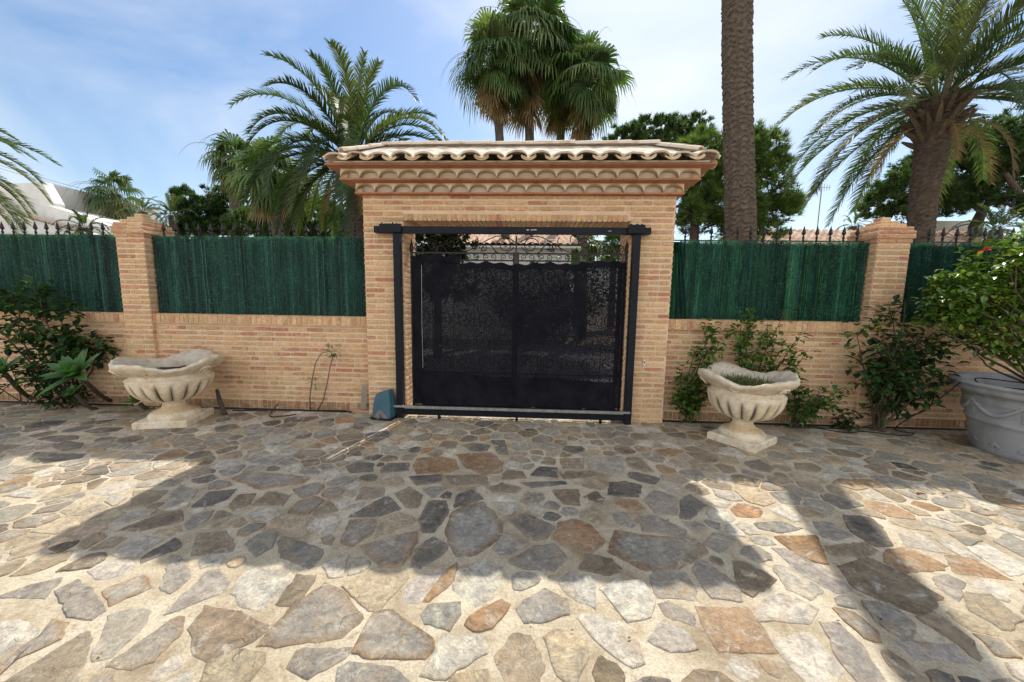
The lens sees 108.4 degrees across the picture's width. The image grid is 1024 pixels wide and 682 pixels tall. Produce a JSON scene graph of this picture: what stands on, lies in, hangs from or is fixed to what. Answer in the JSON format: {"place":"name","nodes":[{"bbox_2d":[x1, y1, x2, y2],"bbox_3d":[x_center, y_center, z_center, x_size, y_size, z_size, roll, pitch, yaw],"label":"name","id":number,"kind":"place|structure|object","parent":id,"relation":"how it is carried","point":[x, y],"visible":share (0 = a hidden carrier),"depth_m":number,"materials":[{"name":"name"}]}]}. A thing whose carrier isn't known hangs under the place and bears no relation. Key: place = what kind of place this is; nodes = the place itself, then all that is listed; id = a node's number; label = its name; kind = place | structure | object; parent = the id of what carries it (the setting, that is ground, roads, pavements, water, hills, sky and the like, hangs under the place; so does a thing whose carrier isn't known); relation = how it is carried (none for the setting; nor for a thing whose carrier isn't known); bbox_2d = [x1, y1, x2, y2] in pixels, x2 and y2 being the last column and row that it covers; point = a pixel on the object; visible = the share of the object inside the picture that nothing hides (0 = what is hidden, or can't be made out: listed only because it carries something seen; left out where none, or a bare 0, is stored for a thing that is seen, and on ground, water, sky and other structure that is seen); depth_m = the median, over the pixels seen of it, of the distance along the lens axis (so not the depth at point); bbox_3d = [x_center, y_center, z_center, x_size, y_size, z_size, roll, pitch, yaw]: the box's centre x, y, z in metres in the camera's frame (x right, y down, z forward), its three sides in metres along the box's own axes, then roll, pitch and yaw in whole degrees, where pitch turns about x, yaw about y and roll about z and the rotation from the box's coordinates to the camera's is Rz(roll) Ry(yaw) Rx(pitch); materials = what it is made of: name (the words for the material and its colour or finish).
{"place":"outdoors","nodes":[
{"label":"outdoors","id":0,"kind":"place"},
{"bbox_2d":[59,227,97,234],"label":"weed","id":1,"kind":"object","parent":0,"point":[73,233],"visible":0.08,"depth_m":6.68,"materials":[{"name":"green plant"}]},
{"bbox_2d":[0,401,966,430],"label":"soil bed","id":2,"kind":"object","parent":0,"point":[889,427],"visible":0.23,"depth_m":4.93,"materials":[{"name":"brown soil"}]},
{"bbox_2d":[306,343,340,409],"bbox_3d":[-2.543,0.500,4.992,0.513,0.973,0.198,1,7,3],"label":"climbing shoot","id":3,"kind":"object","parent":2,"relation":"on","point":[332,356],"visible":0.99,"depth_m":5.01,"materials":[{"name":"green plant"}]},
{"bbox_2d":[352,408,369,412],"bbox_3d":[-1.989,0.963,5.099,0.410,0.037,0.088,1,7,3],"label":"mortar ledge","id":4,"kind":"object","parent":2,"relation":"on","point":[357,410],"visible":0.64,"depth_m":5.06,"materials":[{"name":"pink concrete"}]},
{"bbox_2d":[361,384,366,408],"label":"stone block","id":5,"kind":"structure","parent":4,"relation":"on","point":[363,396],"depth_m":4.97,"materials":[{"name":"beige stone"}]},
{"bbox_2d":[0,402,1023,681],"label":"paving stones","id":6,"kind":"object","parent":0,"point":[320,614],"visible":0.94,"depth_m":2.38,"materials":[{"name":"grey stone"}]},
{"bbox_2d":[0,352,51,405],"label":"vine shrub","id":7,"kind":"object","parent":6,"relation":"on","point":[37,380],"visible":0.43,"depth_m":5.07,"materials":[{"name":"green plant"}]},
{"bbox_2d":[23,373,95,410],"bbox_3d":[-6.045,0.664,4.933,0.735,0.612,0.451,-1,7,-12],"label":"ground plant","id":8,"kind":"object","parent":6,"relation":"on","point":[52,401],"visible":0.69,"depth_m":4.94,"materials":[{"name":"green plant"}]},
{"bbox_2d":[58,383,98,409],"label":"agave","id":9,"kind":"object","parent":6,"relation":"on","point":[71,389],"visible":0.98,"depth_m":4.85,"materials":[{"name":"green plant"}]},
{"bbox_2d":[108,348,224,429],"bbox_3d":[-4.194,0.580,4.571,1.023,0.848,1.040,7,9,41],"label":"stone urn","id":10,"kind":"object","parent":6,"relation":"on","point":[172,384],"visible":1,"depth_m":4.39,"materials":[{"name":"stone"}]},
{"bbox_2d":[215,389,227,414],"bbox_3d":[-3.891,0.823,4.934,0.302,0.332,0.060,6,8,35],"label":"bare stump","id":11,"kind":"object","parent":6,"relation":"on","point":[221,404],"visible":0.93,"depth_m":4.91,"materials":[{"name":"brown plant"}]},
{"bbox_2d":[269,403,295,416],"bbox_3d":[-3.060,0.925,4.875,0.354,0.120,0.209,4,7,23],"label":"hose offcut","id":12,"kind":"object","parent":6,"relation":"on","point":[279,416],"visible":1,"depth_m":4.87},
{"bbox_2d":[232,409,345,410],"bbox_3d":[-3.046,0.946,5.066,1.507,0.033,0.028,1,7,-3],"label":"garden hose","id":13,"kind":"object","parent":6,"relation":"on","point":[288,410],"visible":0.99,"depth_m":5.06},
{"bbox_2d":[370,389,396,420],"bbox_3d":[-1.676,0.822,4.803,0.290,0.393,0.260,3,7,14],"label":"gate motor","id":14,"kind":"object","parent":6,"relation":"on","point":[384,409],"visible":0.98,"depth_m":4.76,"materials":[{"name":"teal plastic"}]},
{"bbox_2d":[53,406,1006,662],"bbox_3d":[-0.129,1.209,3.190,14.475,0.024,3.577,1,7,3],"label":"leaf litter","id":15,"kind":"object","parent":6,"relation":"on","point":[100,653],"visible":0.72,"depth_m":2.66,"materials":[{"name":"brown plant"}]},
{"bbox_2d":[669,318,725,423],"bbox_3d":[2.335,0.395,4.674,0.682,1.396,0.432,0,7,-8],"label":"young shrub","id":16,"kind":"object","parent":6,"relation":"on","point":[690,401],"visible":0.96,"depth_m":4.65,"materials":[{"name":"green plant"}]},
{"bbox_2d":[698,361,799,452],"bbox_3d":[2.638,0.725,4.193,0.948,0.850,0.967,7,9,40],"label":"stone urn","id":17,"kind":"object","parent":6,"relation":"on","point":[744,408],"visible":0.94,"depth_m":4.01,"materials":[{"name":"stone"}]},
{"bbox_2d":[714,371,778,385],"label":"grass plant","id":18,"kind":"object","parent":17,"relation":"in","point":[755,381],"depth_m":4.21,"materials":[{"name":"green plant"}]},
{"bbox_2d":[723,305,820,374],"bbox_3d":[3.181,0.329,4.631,1.098,1.565,0.509,1,7,3],"label":"young shrub","id":19,"kind":"object","parent":6,"relation":"on","point":[746,344],"visible":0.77,"depth_m":4.58,"materials":[{"name":"green plant"}]},
{"bbox_2d":[784,361,852,426],"bbox_3d":[3.720,0.680,4.588,0.753,0.900,0.559,-2,7,-22],"label":"young shrub","id":20,"kind":"object","parent":6,"relation":"on","point":[810,409],"visible":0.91,"depth_m":4.54,"materials":[{"name":"green plant"}]},
{"bbox_2d":[725,379,955,428],"bbox_3d":[3.938,0.732,4.661,2.268,0.761,0.339,3,7,16],"label":"irrigation hose","id":21,"kind":"object","parent":6,"relation":"on","point":[852,428],"visible":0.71,"depth_m":4.68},
{"bbox_2d":[826,404,869,431],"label":"shrub","id":22,"kind":"object","parent":6,"relation":"on","point":[846,424],"visible":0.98,"depth_m":4.56,"materials":[{"name":"green plant"}]},
{"bbox_2d":[814,382,960,435],"bbox_3d":[4.470,0.752,4.530,1.250,0.770,0.389,4,7,23],"label":"irrigation hose","id":23,"kind":"object","parent":6,"relation":"on","point":[896,426],"visible":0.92,"depth_m":4.53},
{"bbox_2d":[831,294,992,430],"bbox_3d":[4.747,0.312,4.378,1.804,1.707,0.963,1,7,3],"label":"hibiscus shrub","id":24,"kind":"object","parent":6,"relation":"on","point":[894,380],"visible":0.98,"depth_m":4.36,"materials":[{"name":"green plant"}]},
{"bbox_2d":[947,372,1023,463],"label":"round planter","id":25,"kind":"object","parent":6,"relation":"on","point":[993,411],"visible":0.98,"depth_m":3.91,"materials":[{"name":"grey plastic"}]},
{"bbox_2d":[907,222,1023,381],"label":"planter bush","id":26,"kind":"object","parent":25,"relation":"on","point":[1004,271],"visible":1,"depth_m":3.87,"materials":[{"name":"green plant"}]},
{"bbox_2d":[974,377,1023,383],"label":"irrigation hose","id":27,"kind":"object","parent":25,"relation":"on","point":[996,379],"visible":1,"depth_m":3.97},
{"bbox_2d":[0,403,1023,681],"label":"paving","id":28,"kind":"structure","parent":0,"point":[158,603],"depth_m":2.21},
{"bbox_2d":[0,275,120,405],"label":"broadleaf shrub","id":29,"kind":"object","parent":28,"relation":"on","point":[66,340],"visible":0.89,"depth_m":4.84,"materials":[{"name":"green plant"}]},
{"bbox_2d":[120,395,154,410],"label":"agave","id":30,"kind":"object","parent":28,"relation":"on","point":[140,404],"visible":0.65,"depth_m":4.96,"materials":[{"name":"green plant"}]},
{"bbox_2d":[374,222,650,424],"bbox_3d":[-0.038,-0.201,4.663,3.380,2.497,0.125,1,7,3],"label":"gate support frame","id":31,"kind":"object","parent":28,"relation":"on","point":[636,231],"visible":1,"depth_m":4.64,"materials":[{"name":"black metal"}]},
{"bbox_2d":[0,0,1023,260],"label":"sky","id":32,"kind":"structure","parent":0,"point":[124,86],"materials":[{"name":"blue"}]},
{"bbox_2d":[721,0,756,243],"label":"tall palm","id":33,"kind":"object","parent":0,"point":[738,135],"visible":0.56,"depth_m":6.27,"materials":[{"name":"brown plant"}]},
{"label":"ground","id":34,"kind":"structure","parent":0,"visible":0},
{"bbox_2d":[0,354,31,399],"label":"agave","id":35,"kind":"object","parent":34,"relation":"on","point":[4,367],"visible":0.95,"depth_m":4.68,"materials":[{"name":"green plant"}]},
{"bbox_2d":[0,310,131,403],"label":"garden wall","id":36,"kind":"structure","parent":34,"relation":"on","point":[105,381],"depth_m":5.25,"materials":[{"name":"brick"}]},
{"bbox_2d":[0,221,113,236],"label":"iron railing","id":37,"kind":"object","parent":36,"relation":"on","point":[46,228],"visible":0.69,"depth_m":5.21,"materials":[{"name":"black metal"}]},
{"bbox_2d":[0,233,123,311],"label":"brushwood screen","id":38,"kind":"object","parent":36,"relation":"on","point":[85,267],"visible":0.77,"depth_m":5.18,"materials":[{"name":"green wicker"}]},
{"bbox_2d":[35,348,111,401],"bbox_3d":[-5.471,0.491,4.618,0.757,1.028,1.549,-6,9,-44],"label":"agave","id":39,"kind":"object","parent":34,"relation":"on","point":[68,366],"visible":0.98,"depth_m":4.39,"materials":[{"name":"green plant"}]},
{"bbox_2d":[0,181,189,238],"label":"white villa","id":40,"kind":"object","parent":34,"relation":"on","point":[48,212],"visible":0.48,"depth_m":16.08,"materials":[{"name":"paint"}]},
{"bbox_2d":[65,167,147,219],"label":"fan palm","id":41,"kind":"object","parent":34,"relation":"on","point":[99,201],"visible":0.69,"depth_m":17.80,"materials":[{"name":"green plant"}]},
{"bbox_2d":[111,193,163,222],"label":"palm","id":42,"kind":"object","parent":34,"relation":"on","point":[142,205],"visible":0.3,"depth_m":17.09,"materials":[{"name":"green plant"}]},
{"bbox_2d":[110,214,174,405],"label":"brick pillar","id":43,"kind":"structure","parent":34,"relation":"on","point":[135,255],"depth_m":5.05,"materials":[{"name":"beige brick"}]},
{"bbox_2d":[136,193,199,235],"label":"palm","id":44,"kind":"object","parent":34,"relation":"on","point":[173,218],"visible":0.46,"depth_m":15.03,"materials":[{"name":"green plant"}]},
{"bbox_2d":[161,183,253,238],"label":"broad tree","id":45,"kind":"object","parent":34,"relation":"on","point":[218,206],"visible":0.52,"depth_m":15.61,"materials":[{"name":"green plant"}]},
{"bbox_2d":[182,129,253,235],"bbox_3d":[-10.219,-3.776,13.450,2.709,7.245,2.468,6,9,38],"label":"fan palm","id":46,"kind":"object","parent":34,"relation":"on","point":[224,144],"visible":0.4,"depth_m":12.94,"materials":[{"name":"green plant"}]},
{"bbox_2d":[152,313,368,410],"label":"garden wall","id":47,"kind":"structure","parent":34,"relation":"on","point":[269,361],"depth_m":5.12,"materials":[{"name":"brick"}]},
{"bbox_2d":[151,234,366,316],"bbox_3d":[-3.411,-0.890,5.081,3.119,1.127,0.145,1,7,3],"label":"brushwood screen","id":48,"kind":"object","parent":47,"relation":"on","point":[305,276],"visible":0.91,"depth_m":5.06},
{"bbox_2d":[160,222,363,238],"bbox_3d":[-3.419,-0.988,5.146,3.050,1.275,0.048,1,7,3],"label":"iron railing","id":49,"kind":"object","parent":47,"relation":"on","point":[175,229],"visible":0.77,"depth_m":5.08,"materials":[{"name":"black metal"}]},
{"bbox_2d":[218,191,347,239],"bbox_3d":[-7.535,-2.668,13.126,5.380,5.201,2.389,1,7,3],"label":"broad tree","id":50,"kind":"object","parent":34,"relation":"on","point":[227,221],"visible":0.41,"depth_m":12.52,"materials":[{"name":"green plant"}]},
{"bbox_2d":[440,7,535,245],"bbox_3d":[-0.758,-6.132,14.494,4.126,11.959,3.955,5,8,33],"label":"fan palm","id":51,"kind":"object","parent":34,"relation":"on","point":[493,102],"visible":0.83,"depth_m":13.52,"materials":[{"name":"green plant"}]},
{"bbox_2d":[415,234,580,264],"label":"white house","id":52,"kind":"structure","parent":34,"relation":"on","point":[564,239],"depth_m":14.14,"materials":[{"name":"paint"}]},
{"bbox_2d":[545,239,554,252],"bbox_3d":[1.454,-3.595,13.986,0.360,0.500,0.073,1,7,3],"label":"window","id":53,"kind":"structure","parent":52,"relation":"in","point":[547,250],"depth_m":13.96,"materials":[{"name":"glass"}]},
{"bbox_2d":[322,139,720,422],"bbox_3d":[0.062,-0.752,4.932,4.556,3.640,1.396,1,7,3],"label":"brick gateway","id":54,"kind":"object","parent":34,"relation":"on","point":[564,183],"visible":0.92,"depth_m":4.58,"materials":[{"name":"brick"}]},
{"bbox_2d":[409,234,627,410],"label":"wrought iron gate","id":55,"kind":"structure","parent":54,"relation":"attached to","point":[515,259],"depth_m":4.70,"materials":[{"name":"black metal"}]},
{"bbox_2d":[411,254,625,410],"bbox_3d":[0.058,-0.093,4.767,2.715,2.001,0.085,1,7,3],"label":"shade netting","id":56,"kind":"object","parent":55,"relation":"attached to","point":[548,335],"visible":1,"depth_m":4.79,"materials":[{"name":"fabric"}]},
{"bbox_2d":[465,0,586,245],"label":"fan palm","id":57,"kind":"object","parent":34,"relation":"on","point":[545,15],"visible":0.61,"depth_m":13.74,"materials":[{"name":"green plant"}]},
{"bbox_2d":[524,34,601,245],"bbox_3d":[2.014,-6.416,15.806,3.940,12.298,4.001,1,7,3],"label":"fan palm","id":58,"kind":"object","parent":34,"relation":"on","point":[552,124],"visible":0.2,"depth_m":15.08,"materials":[{"name":"green plant"}]},
{"bbox_2d":[526,248,617,262],"bbox_3d":[2.132,-1.567,12.794,3.468,3.391,0.875,1,7,3],"label":"street shrub","id":59,"kind":"object","parent":34,"relation":"on","point":[573,257],"visible":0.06,"depth_m":12.66,"materials":[{"name":"green plant"}]},
{"bbox_2d":[531,27,636,263],"bbox_3d":[2.784,-5.887,14.683,4.009,11.532,3.691,5,8,34],"label":"fan palm","id":60,"kind":"object","parent":34,"relation":"on","point":[590,110],"visible":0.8,"depth_m":13.78,"materials":[{"name":"green plant"}]},
{"bbox_2d":[566,235,607,264],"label":"fan palm","id":61,"kind":"object","parent":34,"relation":"on","point":[593,243],"visible":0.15,"depth_m":18.80,"materials":[{"name":"green plant"}]},
{"bbox_2d":[594,235,620,260],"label":"fan palm","id":62,"kind":"object","parent":34,"relation":"on","point":[613,239],"visible":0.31,"depth_m":19.79,"materials":[{"name":"green plant"}]},
{"bbox_2d":[601,108,715,150],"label":"umbrella pine","id":63,"kind":"object","parent":34,"relation":"on","point":[673,128],"visible":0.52,"depth_m":17.02,"materials":[{"name":"green plant"}]},
{"bbox_2d":[662,319,865,424],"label":"garden wall","id":64,"kind":"structure","parent":34,"relation":"on","point":[827,365],"depth_m":4.80,"materials":[{"name":"brick"}]},
{"bbox_2d":[674,225,859,243],"bbox_3d":[3.253,-0.876,4.844,2.490,1.240,0.048,1,7,3],"label":"iron railing","id":65,"kind":"object","parent":64,"relation":"on","point":[830,233],"visible":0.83,"depth_m":4.77,"materials":[{"name":"black metal"}]},
{"bbox_2d":[675,239,869,321],"bbox_3d":[3.324,-0.785,4.775,2.398,1.059,0.143,1,7,3],"label":"brushwood screen","id":66,"kind":"object","parent":64,"relation":"on","point":[816,281],"visible":0.98,"depth_m":4.76,"materials":[{"name":"green wicker"}]},
{"bbox_2d":[669,242,685,318],"bbox_3d":[2.158,-0.781,4.801,0.270,0.990,0.036,1,7,3],"label":"screen offcut","id":67,"kind":"object","parent":66,"relation":"hanging from","point":[675,274],"visible":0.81,"depth_m":4.81,"materials":[{"name":"green wicker"}]},
{"bbox_2d":[836,212,871,230],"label":"palm","id":68,"kind":"object","parent":34,"relation":"on","point":[852,227],"visible":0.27,"depth_m":17.66,"materials":[{"name":"green plant"}]},
{"bbox_2d":[719,184,1006,246],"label":"tiled house","id":69,"kind":"structure","parent":34,"relation":"on","point":[823,235],"depth_m":14.10,"materials":[{"name":"tile"}]},
{"bbox_2d":[847,217,916,426],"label":"brick pillar","id":70,"kind":"structure","parent":34,"relation":"on","point":[889,240],"depth_m":4.60,"materials":[{"name":"beige brick"}]},
{"bbox_2d":[853,104,1023,236],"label":"umbrella pine","id":71,"kind":"object","parent":34,"relation":"on","point":[965,193],"visible":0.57,"depth_m":13.32,"materials":[{"name":"green plant"}]},
{"bbox_2d":[886,323,1023,428],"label":"garden wall","id":72,"kind":"structure","parent":34,"relation":"on","point":[951,415],"depth_m":4.74,"materials":[{"name":"brick"}]},
{"bbox_2d":[900,241,1023,322],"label":"brushwood screen","id":73,"kind":"object","parent":72,"relation":"on","point":[926,259],"visible":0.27,"depth_m":4.66,"materials":[{"name":"green wicker"}]},
{"bbox_2d":[912,226,1015,245],"bbox_3d":[6.954,-0.801,4.679,4.160,1.240,0.048,1,7,3],"label":"iron railing","id":74,"kind":"object","parent":72,"relation":"on","point":[957,233],"visible":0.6,"depth_m":4.67,"materials":[{"name":"black metal"}]},
{"bbox_2d":[986,128,1023,222],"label":"umbrella pine","id":75,"kind":"object","parent":34,"relation":"on","point":[1015,195],"visible":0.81,"depth_m":12.30,"materials":[{"name":"green plant"}]},
{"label":"road","id":76,"kind":"structure","parent":0,"visible":0},
{"bbox_2d":[0,128,65,233],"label":"date palm","id":77,"kind":"object","parent":76,"relation":"on","point":[14,212],"visible":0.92,"depth_m":9.78,"materials":[{"name":"green plant"}]},
{"bbox_2d":[52,209,110,234],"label":"palm","id":78,"kind":"object","parent":76,"relation":"on","point":[81,218],"visible":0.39,"depth_m":12.23,"materials":[{"name":"green plant"}]},
{"bbox_2d":[199,132,322,236],"bbox_3d":[-7.206,-2.946,11.279,3.324,6.195,2.912,-5,9,-40],"label":"fan palm","id":79,"kind":"object","parent":76,"relation":"on","point":[261,208],"visible":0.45,"depth_m":10.48,"materials":[{"name":"green plant"}]},
{"bbox_2d":[228,37,448,240],"bbox_3d":[-3.707,-3.078,8.897,5.139,7.119,4.855,1,7,3],"label":"date palm","id":80,"kind":"object","parent":76,"relation":"on","point":[351,114],"visible":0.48,"depth_m":8.02,"materials":[{"name":"green plant"}]},
{"bbox_2d":[415,234,478,263],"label":"dark hedge tree","id":81,"kind":"object","parent":76,"relation":"on","point":[441,239],"visible":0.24,"depth_m":9.22,"materials":[{"name":"green plant"}]},
{"bbox_2d":[674,117,810,243],"bbox_3d":[6.646,-3.237,11.645,4.964,7.096,2.803,1,7,3],"label":"pine tree","id":82,"kind":"object","parent":76,"relation":"on","point":[697,206],"visible":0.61,"depth_m":10.85,"materials":[{"name":"green plant"}]},
{"bbox_2d":[766,0,1023,245],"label":"date palm","id":83,"kind":"object","parent":76,"relation":"on","point":[931,128],"visible":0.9,"depth_m":6.59,"materials":[{"name":"green plant"}]},
{"bbox_2d":[946,203,1023,245],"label":"palm","id":84,"kind":"object","parent":76,"relation":"on","point":[996,218],"visible":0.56,"depth_m":11.44,"materials":[{"name":"green plant"}]}
]}

